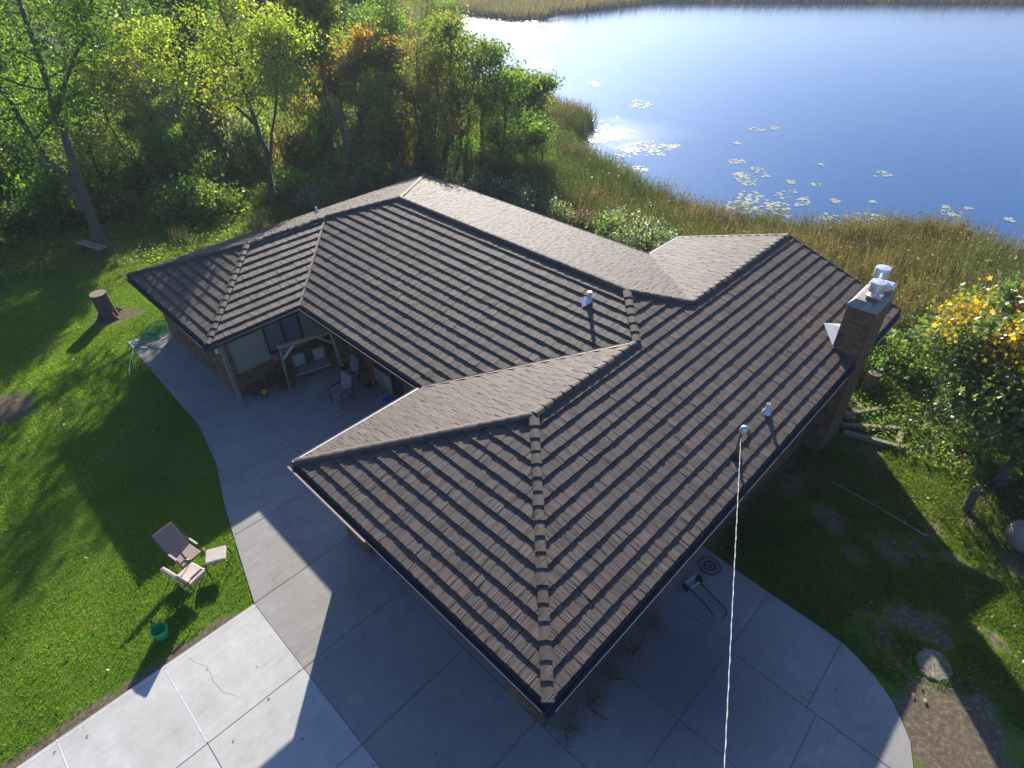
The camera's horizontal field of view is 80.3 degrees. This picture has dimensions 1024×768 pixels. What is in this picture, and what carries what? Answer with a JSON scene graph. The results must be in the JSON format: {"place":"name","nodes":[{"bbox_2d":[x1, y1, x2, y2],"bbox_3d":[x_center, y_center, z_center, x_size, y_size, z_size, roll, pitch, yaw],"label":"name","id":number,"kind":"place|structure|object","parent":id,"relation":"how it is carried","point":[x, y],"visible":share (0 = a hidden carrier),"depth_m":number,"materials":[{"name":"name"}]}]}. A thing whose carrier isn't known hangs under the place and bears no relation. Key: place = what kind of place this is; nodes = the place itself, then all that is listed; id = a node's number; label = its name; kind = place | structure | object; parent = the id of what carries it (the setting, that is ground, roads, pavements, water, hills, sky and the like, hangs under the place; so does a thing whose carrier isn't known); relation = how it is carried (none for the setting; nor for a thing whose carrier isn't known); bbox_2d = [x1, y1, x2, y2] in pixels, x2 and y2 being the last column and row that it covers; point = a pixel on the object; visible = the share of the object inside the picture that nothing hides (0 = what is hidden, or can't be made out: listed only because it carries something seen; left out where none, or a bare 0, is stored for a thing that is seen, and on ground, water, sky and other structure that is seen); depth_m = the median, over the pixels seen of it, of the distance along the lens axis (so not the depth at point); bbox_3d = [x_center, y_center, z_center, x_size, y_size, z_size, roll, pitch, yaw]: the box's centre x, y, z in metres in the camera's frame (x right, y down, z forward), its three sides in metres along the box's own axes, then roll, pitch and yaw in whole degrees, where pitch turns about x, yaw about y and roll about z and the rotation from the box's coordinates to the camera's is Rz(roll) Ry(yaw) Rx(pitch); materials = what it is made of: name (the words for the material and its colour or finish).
{"place":"outdoors","nodes":[
{"label":"outdoors","id":0,"kind":"place"},
{"bbox_2d":[17,604,379,767],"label":"driveway","id":1,"kind":"structure","parent":0,"point":[149,723],"depth_m":13.07,"materials":[{"name":"concrete"}]},
{"bbox_2d":[20,605,255,767],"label":"driveway seams","id":2,"kind":"object","parent":1,"relation":"on","point":[131,691],"visible":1,"depth_m":13.32,"materials":[{"name":"grey concrete"}]},
{"bbox_2d":[157,133,464,252],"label":"tall grass","id":3,"kind":"structure","parent":0,"point":[254,220],"depth_m":34.37,"materials":[{"name":"green plant"}]},
{"bbox_2d":[16,330,912,767],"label":"patio and walk","id":4,"kind":"structure","parent":0,"point":[396,658],"depth_m":13.97,"materials":[{"name":"concrete"}]},
{"bbox_2d":[132,320,169,370],"bbox_3d":[-14.839,-1.669,24.406,1.437,0.315,3.371,2,38,5],"label":"garden hose","id":5,"kind":"object","parent":4,"relation":"on","point":[154,332],"visible":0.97,"depth_m":25.00,"materials":[{"name":"green rubber"}]},
{"bbox_2d":[263,366,293,392],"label":"potted shrub","id":6,"kind":"object","parent":4,"relation":"on","point":[282,383],"visible":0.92,"depth_m":21.78,"materials":[{"name":"green plant"}]},
{"bbox_2d":[276,331,344,390],"bbox_3d":[-7.364,-1.032,22.091,2.140,1.891,0.798,-21,42,-23],"label":"porch swing","id":7,"kind":"object","parent":4,"relation":"on","point":[306,361],"visible":0.94,"depth_m":22.22,"materials":[{"name":"brown wood"}]},
{"bbox_2d":[329,370,356,409],"bbox_3d":[-5.914,0.191,21.155,0.655,1.056,0.720,26,46,30],"label":"patio chair","id":8,"kind":"object","parent":4,"relation":"on","point":[344,389],"visible":1,"depth_m":21.10,"materials":[{"name":"black metal"}]},
{"bbox_2d":[151,349,889,767],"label":"slab joints","id":9,"kind":"object","parent":4,"relation":"on","point":[499,683],"visible":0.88,"depth_m":13.65,"materials":[{"name":"grey concrete"}]},
{"bbox_2d":[561,673,614,730],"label":"shrub","id":10,"kind":"object","parent":4,"relation":"on","point":[594,697],"visible":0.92,"depth_m":13.03,"materials":[{"name":"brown plant"}]},
{"bbox_2d":[610,625,654,675],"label":"shrub","id":11,"kind":"object","parent":4,"relation":"on","point":[635,650],"visible":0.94,"depth_m":13.89,"materials":[{"name":"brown plant"}]},
{"bbox_2d":[0,6,1023,767],"bbox_3d":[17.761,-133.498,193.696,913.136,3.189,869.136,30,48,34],"label":"ground","id":12,"kind":"structure","parent":0,"point":[944,728],"depth_m":16.83,"materials":[{"name":"green plant"}]},
{"bbox_2d":[0,200,40,230],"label":"shrub","id":13,"kind":"object","parent":12,"relation":"on","point":[15,216],"visible":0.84,"depth_m":33.94,"materials":[{"name":"green plant"}]},
{"bbox_2d":[0,120,49,186],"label":"shrub","id":14,"kind":"object","parent":12,"relation":"on","point":[26,162],"visible":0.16,"depth_m":38.36,"materials":[{"name":"green plant"}]},
{"bbox_2d":[0,16,64,183],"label":"tree","id":15,"kind":"object","parent":12,"relation":"on","point":[8,151],"visible":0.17,"depth_m":35.41,"materials":[{"name":"green plant"}]},
{"bbox_2d":[2,160,69,229],"bbox_3d":[-26.606,-10.928,34.346,3.176,3.868,3.283,20,43,25],"label":"shrub","id":16,"kind":"object","parent":12,"relation":"on","point":[22,186],"visible":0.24,"depth_m":33.60,"materials":[{"name":"green plant"}]},
{"bbox_2d":[18,153,85,233],"bbox_3d":[-25.007,-10.453,33.255,3.020,4.494,2.921,9,39,13],"label":"shrub","id":17,"kind":"object","parent":12,"relation":"on","point":[61,203],"visible":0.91,"depth_m":33.00,"materials":[{"name":"green plant"}]},
{"bbox_2d":[23,92,133,186],"bbox_3d":[-25.256,-14.078,35.675,4.572,6.578,3.952,-6,38,-6],"label":"tree","id":18,"kind":"object","parent":12,"relation":"on","point":[93,162],"visible":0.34,"depth_m":35.64,"materials":[{"name":"green plant"}]},
{"bbox_2d":[63,157,116,214],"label":"shrub","id":19,"kind":"object","parent":12,"relation":"on","point":[90,185],"visible":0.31,"depth_m":35.06,"materials":[{"name":"green plant"}]},
{"bbox_2d":[0,0,206,248],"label":"maple tree","id":20,"kind":"object","parent":12,"relation":"on","point":[57,105],"visible":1,"depth_m":27.06,"materials":[{"name":"green plant"}]},
{"bbox_2d":[56,34,153,168],"bbox_3d":[-24.374,-16.519,36.825,5.006,9.014,6.073,-30,46,-31],"label":"tree","id":21,"kind":"object","parent":12,"relation":"on","point":[106,71],"visible":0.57,"depth_m":36.03,"materials":[{"name":"green plant"}]},
{"bbox_2d":[89,289,122,322],"bbox_3d":[-17.583,-3.373,26.155,1.046,1.237,1.087,-14,40,-15],"label":"tree stump","id":22,"kind":"object","parent":12,"relation":"on","point":[106,308],"visible":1,"depth_m":25.95,"materials":[{"name":"brown wood"}]},
{"bbox_2d":[72,185,143,228],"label":"shrub","id":23,"kind":"object","parent":12,"relation":"on","point":[100,210],"visible":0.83,"depth_m":34.39,"materials":[{"name":"green plant"}]},
{"bbox_2d":[76,0,143,66],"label":"tree","id":24,"kind":"object","parent":12,"relation":"on","point":[123,2],"visible":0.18,"depth_m":60.00,"materials":[{"name":"green plant"}]},
{"bbox_2d":[3,241,222,745],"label":"fallen leaves","id":25,"kind":"object","parent":12,"relation":"on","point":[198,628],"visible":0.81,"depth_m":19.37,"materials":[{"name":"brown plant"}]},
{"bbox_2d":[81,27,150,124],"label":"tree","id":26,"kind":"object","parent":12,"relation":"on","point":[136,85],"visible":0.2,"depth_m":44.58,"materials":[{"name":"green plant"}]},
{"bbox_2d":[92,149,161,199],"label":"shrub","id":27,"kind":"object","parent":12,"relation":"on","point":[141,176],"visible":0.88,"depth_m":37.31,"materials":[{"name":"green plant"}]},
{"bbox_2d":[106,96,189,183],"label":"tree","id":28,"kind":"object","parent":12,"relation":"on","point":[129,120],"visible":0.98,"depth_m":37.09,"materials":[{"name":"green plant"}]},
{"bbox_2d":[128,116,184,177],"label":"shrub","id":29,"kind":"object","parent":12,"relation":"on","point":[145,157],"visible":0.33,"depth_m":39.10,"materials":[{"name":"green plant"}]},
{"bbox_2d":[133,11,194,108],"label":"tree","id":30,"kind":"object","parent":12,"relation":"on","point":[176,93],"visible":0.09,"depth_m":50.19,"materials":[{"name":"green plant"}]},
{"bbox_2d":[140,173,211,226],"bbox_3d":[-18.934,-10.762,34.776,4.215,2.614,4.077,-14,40,-15],"label":"shrub","id":31,"kind":"object","parent":12,"relation":"on","point":[174,208],"visible":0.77,"depth_m":34.27,"materials":[{"name":"green plant"}]},
{"bbox_2d":[151,521,205,568],"bbox_3d":[-8.752,4.344,15.995,1.002,1.053,0.655,20,43,25],"label":"lawn chair","id":32,"kind":"object","parent":12,"relation":"on","point":[170,539],"visible":0.91,"depth_m":15.96,"materials":[{"name":"beige fabric"}]},
{"bbox_2d":[119,0,245,133],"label":"old tree","id":33,"kind":"object","parent":12,"relation":"on","point":[158,7],"visible":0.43,"depth_m":39.36,"materials":[{"name":"green plant"}]},
{"bbox_2d":[160,559,213,599],"bbox_3d":[-8.224,4.831,15.360,0.655,1.051,0.754,18,42,23],"label":"lawn chair","id":34,"kind":"object","parent":12,"relation":"on","point":[191,574],"visible":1,"depth_m":15.37,"materials":[{"name":"beige fabric"}]},
{"bbox_2d":[174,92,211,138],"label":"shrub","id":35,"kind":"object","parent":12,"relation":"on","point":[189,113],"visible":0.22,"depth_m":43.06,"materials":[{"name":"green plant"}]},
{"bbox_2d":[159,141,232,189],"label":"shrub","id":36,"kind":"object","parent":12,"relation":"on","point":[207,165],"visible":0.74,"depth_m":37.61,"materials":[{"name":"green plant"}]},
{"bbox_2d":[183,127,230,160],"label":"shrub","id":37,"kind":"object","parent":12,"relation":"on","point":[203,141],"visible":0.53,"depth_m":40.64,"materials":[{"name":"green plant"}]},
{"bbox_2d":[172,7,246,108],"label":"tree","id":38,"kind":"object","parent":12,"relation":"on","point":[220,74],"visible":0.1,"depth_m":43.85,"materials":[{"name":"green plant"}]},
{"bbox_2d":[176,172,250,223],"bbox_3d":[-17.485,-10.785,34.856,3.954,2.452,3.825,18,42,23],"label":"shrub","id":39,"kind":"object","parent":12,"relation":"on","point":[220,197],"visible":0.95,"depth_m":34.48,"materials":[{"name":"green plant"}]},
{"bbox_2d":[88,0,347,209],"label":"maple tree","id":40,"kind":"object","parent":12,"relation":"on","point":[273,27],"visible":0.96,"depth_m":30.26,"materials":[{"name":"green plant"}]},
{"bbox_2d":[205,545,232,573],"bbox_3d":[-7.784,4.639,16.075,0.628,0.442,0.468,-13,40,-14],"label":"ottoman","id":41,"kind":"object","parent":12,"relation":"on","point":[216,555],"visible":0.98,"depth_m":15.91,"materials":[{"name":"beige fabric"}]},
{"bbox_2d":[196,73,247,160],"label":"shrub","id":42,"kind":"object","parent":12,"relation":"on","point":[209,125],"visible":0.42,"depth_m":40.96,"materials":[{"name":"green plant"}]},
{"bbox_2d":[213,97,283,171],"bbox_3d":[-17.305,-16.360,40.061,4.020,5.053,3.972,-11,39,-11],"label":"shrub","id":43,"kind":"object","parent":12,"relation":"on","point":[246,138],"visible":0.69,"depth_m":39.42,"materials":[{"name":"green plant"}]},
{"bbox_2d":[232,148,281,181],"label":"shrub","id":44,"kind":"object","parent":12,"relation":"on","point":[258,166],"visible":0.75,"depth_m":39.28,"materials":[{"name":"green plant"}]},
{"bbox_2d":[0,24,517,281],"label":"ground weeds","id":45,"kind":"object","parent":12,"relation":"on","point":[50,242],"visible":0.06,"depth_m":34.73,"materials":[{"name":"green plant"}]},
{"bbox_2d":[264,99,313,174],"bbox_3d":[-14.505,-15.628,38.884,3.085,5.169,3.298,19,43,24],"label":"shrub","id":46,"kind":"object","parent":12,"relation":"on","point":[292,140],"visible":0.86,"depth_m":38.57,"materials":[{"name":"green plant"}]},
{"bbox_2d":[274,163,323,204],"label":"shrub","id":47,"kind":"object","parent":12,"relation":"on","point":[293,183],"visible":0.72,"depth_m":35.90,"materials":[{"name":"green plant"}]},
{"bbox_2d":[285,81,322,124],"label":"shrub","id":48,"kind":"object","parent":12,"relation":"on","point":[297,107],"visible":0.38,"depth_m":44.97,"materials":[{"name":"green plant"}]},
{"bbox_2d":[286,182,324,209],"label":"shrub","id":49,"kind":"object","parent":12,"relation":"on","point":[306,195],"visible":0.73,"depth_m":34.98,"materials":[{"name":"green plant"}]},
{"bbox_2d":[271,0,352,158],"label":"poplar tree","id":50,"kind":"object","parent":12,"relation":"on","point":[324,15],"visible":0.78,"depth_m":35.50,"materials":[{"name":"green plant"}]},
{"bbox_2d":[305,96,354,161],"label":"shrub","id":51,"kind":"object","parent":12,"relation":"on","point":[321,132],"visible":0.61,"depth_m":39.53,"materials":[{"name":"green plant"}]},
{"bbox_2d":[304,41,363,149],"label":"orange tree","id":52,"kind":"object","parent":12,"relation":"on","point":[331,87],"visible":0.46,"depth_m":40.97,"materials":[{"name":"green plant"}]},
{"bbox_2d":[312,167,361,198],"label":"shrub","id":53,"kind":"object","parent":12,"relation":"on","point":[340,188],"visible":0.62,"depth_m":35.56,"materials":[{"name":"green plant"}]},
{"bbox_2d":[336,105,353,178],"bbox_3d":[-10.362,-15.079,38.038,0.560,4.512,0.519,30,48,34],"label":"broken trunk","id":54,"kind":"object","parent":12,"relation":"on","point":[344,138],"visible":0.84,"depth_m":37.76,"materials":[{"name":"brown plant"}]},
{"bbox_2d":[331,0,375,49],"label":"tree","id":55,"kind":"object","parent":12,"relation":"on","point":[347,9],"visible":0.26,"depth_m":57.02,"materials":[{"name":"green plant"}]},
{"bbox_2d":[321,50,387,150],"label":"tree","id":56,"kind":"object","parent":12,"relation":"on","point":[347,68],"visible":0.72,"depth_m":38.96,"materials":[{"name":"green plant"}]},
{"bbox_2d":[353,145,393,195],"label":"shrub","id":57,"kind":"object","parent":12,"relation":"on","point":[371,166],"visible":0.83,"depth_m":36.10,"materials":[{"name":"green plant"}]},
{"bbox_2d":[335,0,415,112],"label":"tree","id":58,"kind":"object","parent":12,"relation":"on","point":[389,22],"visible":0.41,"depth_m":41.13,"materials":[{"name":"green plant"}]},
{"bbox_2d":[330,16,426,144],"bbox_3d":[-8.624,-19.789,40.944,6.287,8.548,6.473,30,48,34],"label":"orange tree","id":59,"kind":"object","parent":12,"relation":"on","point":[379,54],"visible":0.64,"depth_m":38.82,"materials":[{"name":"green plant"}]},
{"bbox_2d":[351,62,405,166],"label":"tree","id":60,"kind":"object","parent":12,"relation":"on","point":[377,93],"visible":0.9,"depth_m":37.50,"materials":[{"name":"green plant"}]},
{"bbox_2d":[375,94,422,170],"bbox_3d":[-7.138,-15.687,38.721,3.294,5.162,3.080,-10,39,-10],"label":"shrub","id":61,"kind":"object","parent":12,"relation":"on","point":[394,149],"visible":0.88,"depth_m":38.54,"materials":[{"name":"green plant"}]},
{"bbox_2d":[386,158,426,182],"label":"shrub","id":62,"kind":"object","parent":12,"relation":"on","point":[404,170],"visible":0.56,"depth_m":37.32,"materials":[{"name":"green plant"}]},
{"bbox_2d":[384,40,454,149],"bbox_3d":[-5.933,-18.333,39.642,4.872,7.455,4.211,-26,44,-28],"label":"tree","id":63,"kind":"object","parent":12,"relation":"on","point":[399,81],"visible":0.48,"depth_m":38.80,"materials":[{"name":"green plant"}]},
{"bbox_2d":[408,123,442,176],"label":"shrub","id":64,"kind":"object","parent":12,"relation":"on","point":[423,160],"visible":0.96,"depth_m":38.28,"materials":[{"name":"green plant"}]},
{"bbox_2d":[388,30,473,170],"bbox_3d":[-5.128,-17.195,37.590,5.933,8.376,4.788,30,48,34],"label":"twisted tree","id":65,"kind":"object","parent":12,"relation":"on","point":[433,63],"visible":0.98,"depth_m":36.63,"materials":[{"name":"green plant"}]},
{"bbox_2d":[399,0,467,57],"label":"tree","id":66,"kind":"object","parent":12,"relation":"on","point":[436,4],"visible":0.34,"depth_m":60.32,"materials":[{"name":"green plant"}]},
{"bbox_2d":[417,4,475,132],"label":"tree","id":67,"kind":"object","parent":12,"relation":"on","point":[434,15],"visible":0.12,"depth_m":43.57,"materials":[{"name":"green plant"}]},
{"bbox_2d":[417,3,504,145],"bbox_3d":[-3.148,-18.727,38.698,5.553,9.566,5.871,30,48,34],"label":"oak tree","id":68,"kind":"object","parent":12,"relation":"on","point":[448,26],"visible":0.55,"depth_m":36.79,"materials":[{"name":"green plant"}]},
{"bbox_2d":[448,125,478,162],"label":"shrub","id":69,"kind":"object","parent":12,"relation":"on","point":[458,147],"visible":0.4,"depth_m":40.02,"materials":[{"name":"green plant"}]},
{"bbox_2d":[456,160,504,194],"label":"shrub","id":70,"kind":"object","parent":12,"relation":"on","point":[482,173],"visible":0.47,"depth_m":36.14,"materials":[{"name":"green plant"}]},
{"bbox_2d":[460,92,503,157],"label":"tree","id":71,"kind":"object","parent":12,"relation":"on","point":[476,122],"visible":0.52,"depth_m":38.21,"materials":[{"name":"green plant"}]},
{"bbox_2d":[445,31,540,153],"bbox_3d":[-1.208,-17.106,37.801,6.062,8.474,4.466,9,39,13],"label":"slim tree","id":72,"kind":"object","parent":12,"relation":"on","point":[496,53],"visible":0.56,"depth_m":36.30,"materials":[{"name":"green plant"}]},
{"bbox_2d":[485,177,536,203],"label":"shrub","id":73,"kind":"object","parent":12,"relation":"on","point":[504,193],"visible":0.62,"depth_m":34.34,"materials":[{"name":"green plant"}]},
{"bbox_2d":[124,173,903,726],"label":"house","id":74,"kind":"structure","parent":12,"relation":"on","point":[524,483],"depth_m":16.73,"materials":[{"name":"roof shingles"},{"name":"brick"},{"name":"paint"}]},
{"bbox_2d":[262,313,303,353],"bbox_3d":[-8.229,-1.878,21.811,0.102,1.230,1.380,30,48,34],"label":"window","id":75,"kind":"structure","parent":74,"relation":"in","point":[289,329],"depth_m":21.84,"materials":[{"name":"glass"}]},
{"bbox_2d":[724,439,740,767],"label":"power cable","id":76,"kind":"object","parent":74,"relation":"attached to","point":[732,615],"visible":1,"depth_m":10.40,"materials":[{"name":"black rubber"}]},
{"bbox_2d":[467,61,563,183],"bbox_3d":[0.102,-15.320,36.330,5.562,7.269,5.360,30,48,34],"label":"slim tree","id":77,"kind":"object","parent":12,"relation":"on","point":[532,136],"visible":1,"depth_m":35.45,"materials":[{"name":"green plant"}]},
{"bbox_2d":[504,183,547,214],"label":"shrub","id":78,"kind":"object","parent":12,"relation":"on","point":[524,200],"visible":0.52,"depth_m":33.22,"materials":[{"name":"green plant"}]},
{"bbox_2d":[507,66,565,118],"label":"shore tree","id":79,"kind":"object","parent":12,"relation":"on","point":[545,90],"visible":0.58,"depth_m":39.77,"materials":[{"name":"green plant"}]},
{"bbox_2d":[512,180,567,213],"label":"shrub","id":80,"kind":"object","parent":12,"relation":"on","point":[543,193],"visible":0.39,"depth_m":34.23,"materials":[{"name":"green plant"}]},
{"bbox_2d":[526,112,562,166],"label":"tree","id":81,"kind":"object","parent":12,"relation":"on","point":[549,143],"visible":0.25,"depth_m":40.79,"materials":[{"name":"green plant"}]},
{"bbox_2d":[535,195,578,224],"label":"shrub","id":82,"kind":"object","parent":12,"relation":"on","point":[558,212],"visible":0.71,"depth_m":32.71,"materials":[{"name":"green plant"}]},
{"bbox_2d":[565,209,603,233],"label":"shrub","id":83,"kind":"object","parent":12,"relation":"on","point":[580,224],"visible":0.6,"depth_m":31.93,"materials":[{"name":"green plant"}]},
{"bbox_2d":[583,204,633,239],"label":"shrub","id":84,"kind":"object","parent":12,"relation":"on","point":[608,225],"visible":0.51,"depth_m":31.12,"materials":[{"name":"green plant"}]},
{"bbox_2d":[234,0,1023,37],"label":"reeds","id":85,"kind":"object","parent":12,"relation":"on","point":[510,10],"visible":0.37,"depth_m":112.81,"materials":[{"name":"green plant"}]},
{"bbox_2d":[604,217,670,252],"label":"shrub","id":86,"kind":"object","parent":12,"relation":"on","point":[642,238],"visible":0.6,"depth_m":29.65,"materials":[{"name":"green plant"}]},
{"bbox_2d":[433,73,1023,348],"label":"reeds","id":87,"kind":"object","parent":12,"relation":"on","point":[865,235],"visible":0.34,"depth_m":33.58,"materials":[{"name":"green plant"}]},
{"bbox_2d":[446,75,1023,328],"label":"reed heads","id":88,"kind":"object","parent":12,"relation":"on","point":[811,227],"visible":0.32,"depth_m":33.15,"materials":[{"name":"plant"}]},
{"bbox_2d":[488,178,1023,509],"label":"ground weeds","id":89,"kind":"object","parent":12,"relation":"on","point":[936,446],"visible":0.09,"depth_m":21.10,"materials":[{"name":"green plant"}]},
{"bbox_2d":[840,422,902,431],"bbox_3d":[12.562,1.510,21.233,2.018,0.160,0.160,3,38,6],"label":"landscape timber","id":90,"kind":"object","parent":12,"relation":"on","point":[862,426],"visible":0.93,"depth_m":21.18,"materials":[{"name":"grey wood"}]},
{"bbox_2d":[843,429,903,450],"bbox_3d":[12.311,1.916,20.725,1.834,0.160,0.160,17,42,22],"label":"landscape timber","id":91,"kind":"object","parent":12,"relation":"on","point":[862,437],"visible":0.86,"depth_m":20.70,"materials":[{"name":"grey wood"}]},
{"bbox_2d":[859,342,892,380],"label":"shrub","id":92,"kind":"object","parent":12,"relation":"on","point":[874,358],"visible":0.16,"depth_m":23.20,"materials":[{"name":"green plant"}]},
{"bbox_2d":[754,371,1023,708],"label":"fallen leaves","id":93,"kind":"object","parent":12,"relation":"on","point":[909,661],"visible":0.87,"depth_m":17.88,"materials":[{"name":"brown plant"}]},
{"bbox_2d":[879,328,946,385],"bbox_3d":[15.454,-1.106,23.400,2.617,1.840,2.738,-28,45,-30],"label":"shrub","id":94,"kind":"object","parent":12,"relation":"on","point":[902,366],"visible":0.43,"depth_m":23.35,"materials":[{"name":"green plant"}]},
{"bbox_2d":[915,648,952,682],"bbox_3d":[9.553,6.364,13.746,0.754,0.129,0.905,30,48,34],"label":"stepping stone","id":95,"kind":"object","parent":12,"relation":"on","point":[933,670],"visible":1,"depth_m":13.70,"materials":[{"name":"stone"}]},
{"bbox_2d":[880,270,1023,421],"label":"sugar maple","id":96,"kind":"object","parent":12,"relation":"on","point":[953,321],"visible":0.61,"depth_m":18.77,"materials":[{"name":"green plant"}]},
{"bbox_2d":[912,278,1023,488],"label":"sugar maple","id":97,"kind":"object","parent":12,"relation":"on","point":[999,425],"visible":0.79,"depth_m":17.68,"materials":[{"name":"green plant"}]},
{"bbox_2d":[1005,520,1023,555],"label":"propane tank","id":98,"kind":"object","parent":12,"relation":"on","point":[1014,533],"visible":1,"depth_m":16.73,"materials":[{"name":"white metal"}]},
{"bbox_2d":[458,1,1023,249],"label":"water","id":99,"kind":"structure","parent":0,"point":[923,103],"depth_m":61.16,"materials":[{"name":"blue liquid"}]},
{"bbox_2d":[462,14,1015,229],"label":"lily pads","id":100,"kind":"object","parent":99,"relation":"on","point":[544,63],"visible":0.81,"depth_m":48.51,"materials":[{"name":"green plant"}]},
{"bbox_2d":[710,345,1023,766],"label":"rough grass","id":101,"kind":"structure","parent":0,"point":[976,666],"depth_m":16.52,"materials":[{"name":"green plant"}]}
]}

